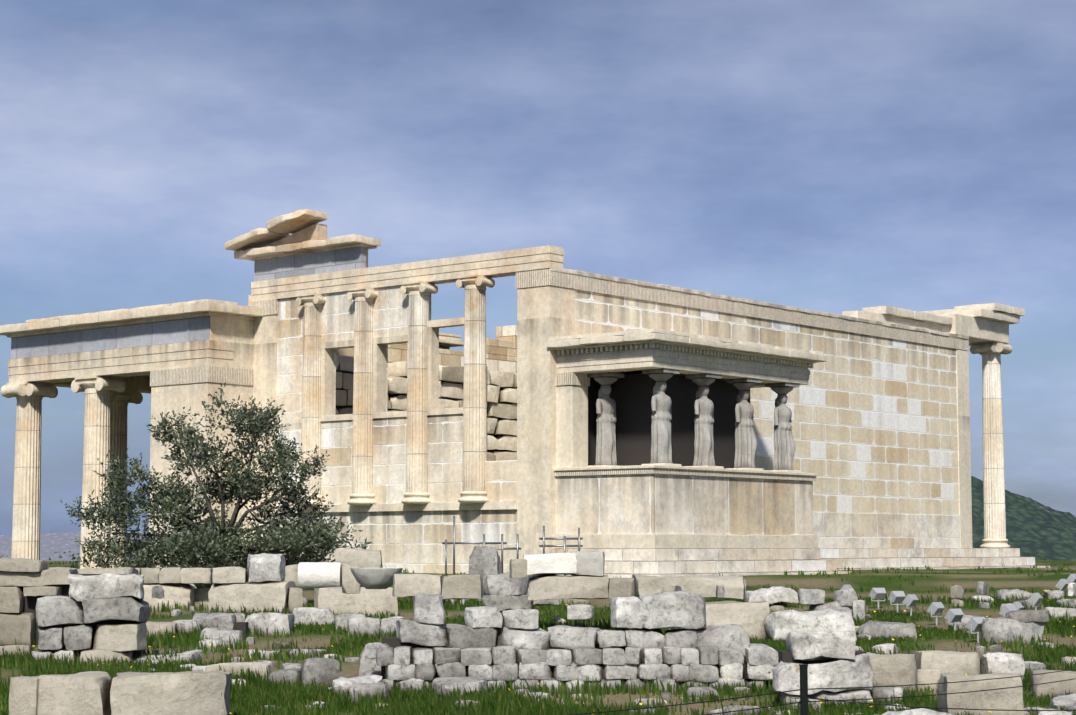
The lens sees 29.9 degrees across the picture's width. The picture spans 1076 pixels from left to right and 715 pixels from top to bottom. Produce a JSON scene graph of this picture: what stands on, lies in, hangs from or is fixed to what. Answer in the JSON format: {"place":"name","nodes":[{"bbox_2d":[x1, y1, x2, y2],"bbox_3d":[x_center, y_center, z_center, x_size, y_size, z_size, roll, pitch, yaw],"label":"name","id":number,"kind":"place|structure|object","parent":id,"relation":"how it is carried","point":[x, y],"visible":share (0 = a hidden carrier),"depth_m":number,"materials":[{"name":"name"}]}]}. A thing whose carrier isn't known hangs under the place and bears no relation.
{"place":"outdoors","nodes":[
{"label":"outdoors","id":0,"kind":"place"},
{"bbox_2d":[0,533,148,560],"bbox_3d":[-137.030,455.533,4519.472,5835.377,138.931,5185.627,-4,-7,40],"label":"ridge","id":1,"kind":"structure","parent":0,"point":[51,544],"depth_m":5321.82,"materials":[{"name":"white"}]},
{"bbox_2d":[1,274,494,505],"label":"column caps","id":2,"kind":"object","parent":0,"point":[114,387],"depth_m":51.98,"materials":[{"name":"stone"}]},
{"bbox_2d":[11,289,486,568],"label":"columns","id":3,"kind":"structure","parent":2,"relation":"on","point":[105,426],"depth_m":50.87,"materials":[{"name":"stone"}]},
{"bbox_2d":[7,223,574,567],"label":"marble trim","id":4,"kind":"structure","parent":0,"point":[544,313],"depth_m":51.76,"materials":[{"name":"beige stone"}]},
{"bbox_2d":[0,209,380,335],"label":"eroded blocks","id":5,"kind":"structure","parent":4,"relation":"on","point":[250,244],"depth_m":53.17,"materials":[{"name":"stone"}]},
{"bbox_2d":[11,247,449,358],"bbox_3d":[-7.101,-1.076,57.947,12.520,2.260,10.110,-4,-7,40],"label":"frieze","id":6,"kind":"object","parent":4,"relation":"on","point":[139,335],"visible":0.31,"depth_m":53.80,"materials":[{"name":"grey stone"}]},
{"bbox_2d":[0,551,1075,714],"bbox_3d":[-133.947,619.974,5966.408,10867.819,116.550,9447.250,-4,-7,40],"label":"ground","id":7,"kind":"structure","parent":0,"point":[967,579],"depth_m":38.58,"materials":[{"name":"green plant"}]},
{"bbox_2d":[60,383,372,572],"bbox_3d":[-6.875,2.832,42.654,6.203,4.524,5.092,2,-6,-20],"label":"olive tree","id":8,"kind":"object","parent":7,"relation":"on","point":[209,548],"depth_m":42.31,"materials":[{"name":"green plant"}]},
{"bbox_2d":[248,295,516,451],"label":"wall","id":9,"kind":"structure","parent":7,"relation":"on","point":[501,351],"depth_m":61.09,"materials":[{"name":"beige stone"}]},
{"bbox_2d":[336,356,516,460],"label":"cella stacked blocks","id":10,"kind":"structure","parent":9,"relation":"attached to","point":[502,411],"depth_m":58.36,"materials":[{"name":"stone"}]},
{"bbox_2d":[253,285,516,573],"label":"wall","id":11,"kind":"structure","parent":7,"relation":"on","point":[411,541],"depth_m":50.21,"materials":[{"name":"stone"}]},
{"bbox_2d":[20,574,865,697],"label":"stone blocks","id":12,"kind":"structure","parent":7,"relation":"on","point":[30,602],"depth_m":26.45,"materials":[{"name":"grey stone"}]},
{"bbox_2d":[442,516,582,575],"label":"scaffold tubes","id":13,"kind":"object","parent":7,"relation":"on","point":[518,548],"visible":0.67,"depth_m":45.14,"materials":[{"name":"grey metal"}]},
{"bbox_2d":[0,548,1075,714],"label":"pale rocks","id":14,"kind":"object","parent":7,"relation":"on","point":[144,693],"visible":0.71,"depth_m":29.23,"materials":[{"name":"stone"}]},
{"bbox_2d":[21,546,1075,714],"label":"rocks","id":15,"kind":"object","parent":7,"relation":"on","point":[696,650],"depth_m":23.66,"materials":[{"name":"grey stone"}]},
{"bbox_2d":[525,548,1049,577],"bbox_3d":[1.338,7.445,60.127,22.770,3.501,26.520,-4,-7,40],"label":"stepped base","id":16,"kind":"object","parent":7,"relation":"on","point":[625,563],"visible":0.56,"depth_m":48.78,"materials":[{"name":"stone"}]},
{"bbox_2d":[556,474,959,547],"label":"orthostates","id":17,"kind":"object","parent":16,"relation":"on","point":[621,504],"visible":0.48,"depth_m":47.32,"materials":[{"name":"stone"}]},
{"bbox_2d":[150,268,968,480],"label":"carved bands","id":18,"kind":"object","parent":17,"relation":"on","point":[524,279],"visible":0.52,"depth_m":52.47,"materials":[{"name":"stone"}]},
{"bbox_2d":[575,289,958,515],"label":"wall","id":19,"kind":"structure","parent":16,"relation":"on","point":[873,423],"depth_m":57.58,"materials":[{"name":"stone"}]},
{"bbox_2d":[553,309,1008,548],"bbox_3d":[5.036,1.661,58.643,13.340,7.740,23.700,-4,-7,40],"label":"porch stonework","id":20,"kind":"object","parent":16,"relation":"on","point":[571,427],"depth_m":47.18,"materials":[{"name":"beige stone"}]},
{"bbox_2d":[588,374,749,468],"bbox_3d":[3.262,1.662,49.155,1.878,2.218,5.460,-4,-7,40],"label":"porch interior","id":21,"kind":"object","parent":20,"relation":"on","point":[631,395],"visible":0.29,"depth_m":47.85,"materials":[{"name":"grey"}]},
{"bbox_2d":[587,368,798,469],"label":"caryatid statues","id":22,"kind":"object","parent":20,"relation":"on","point":[746,444],"visible":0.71,"depth_m":47.38,"materials":[{"name":"stone"}]},
{"bbox_2d":[547,268,1024,362],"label":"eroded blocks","id":23,"kind":"structure","parent":20,"relation":"on","point":[896,317],"depth_m":50.77,"materials":[{"name":"stone"}]},
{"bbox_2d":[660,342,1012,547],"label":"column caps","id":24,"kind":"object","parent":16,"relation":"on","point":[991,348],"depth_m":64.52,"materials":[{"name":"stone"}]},
{"bbox_2d":[982,355,1005,538],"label":"column shafts","id":25,"kind":"object","parent":24,"relation":"attached to","point":[994,488],"depth_m":64.58,"materials":[{"name":"stone"}]},
{"bbox_2d":[799,664,807,714],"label":"fence posts","id":26,"kind":"object","parent":7,"relation":"on","point":[804,688],"visible":1,"depth_m":14.61,"materials":[{"name":"black metal"}]},
{"bbox_2d":[567,669,1075,714],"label":"fence wires","id":27,"kind":"object","parent":26,"relation":"attached to","point":[826,700],"visible":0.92,"depth_m":14.64,"materials":[{"name":"black metal"}]},
{"bbox_2d":[841,574,1075,642],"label":"floodlights","id":28,"kind":"object","parent":7,"relation":"on","point":[955,615],"visible":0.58,"depth_m":35.01,"materials":[{"name":"grey"}]},
{"bbox_2d":[0,0,1075,534],"label":"sky","id":29,"kind":"structure","parent":0,"point":[829,156],"materials":[{"name":"blue"}]},
{"bbox_2d":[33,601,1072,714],"bbox_3d":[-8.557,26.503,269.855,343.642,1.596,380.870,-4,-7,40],"label":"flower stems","id":30,"kind":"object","parent":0,"point":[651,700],"visible":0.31,"depth_m":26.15,"materials":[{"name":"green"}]},
{"bbox_2d":[971,476,1075,559],"bbox_3d":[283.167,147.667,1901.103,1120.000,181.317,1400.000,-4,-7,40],"label":"hill","id":31,"kind":"structure","parent":0,"point":[1035,528],"depth_m":1720.96,"materials":[{"name":"green plant"}]}
]}

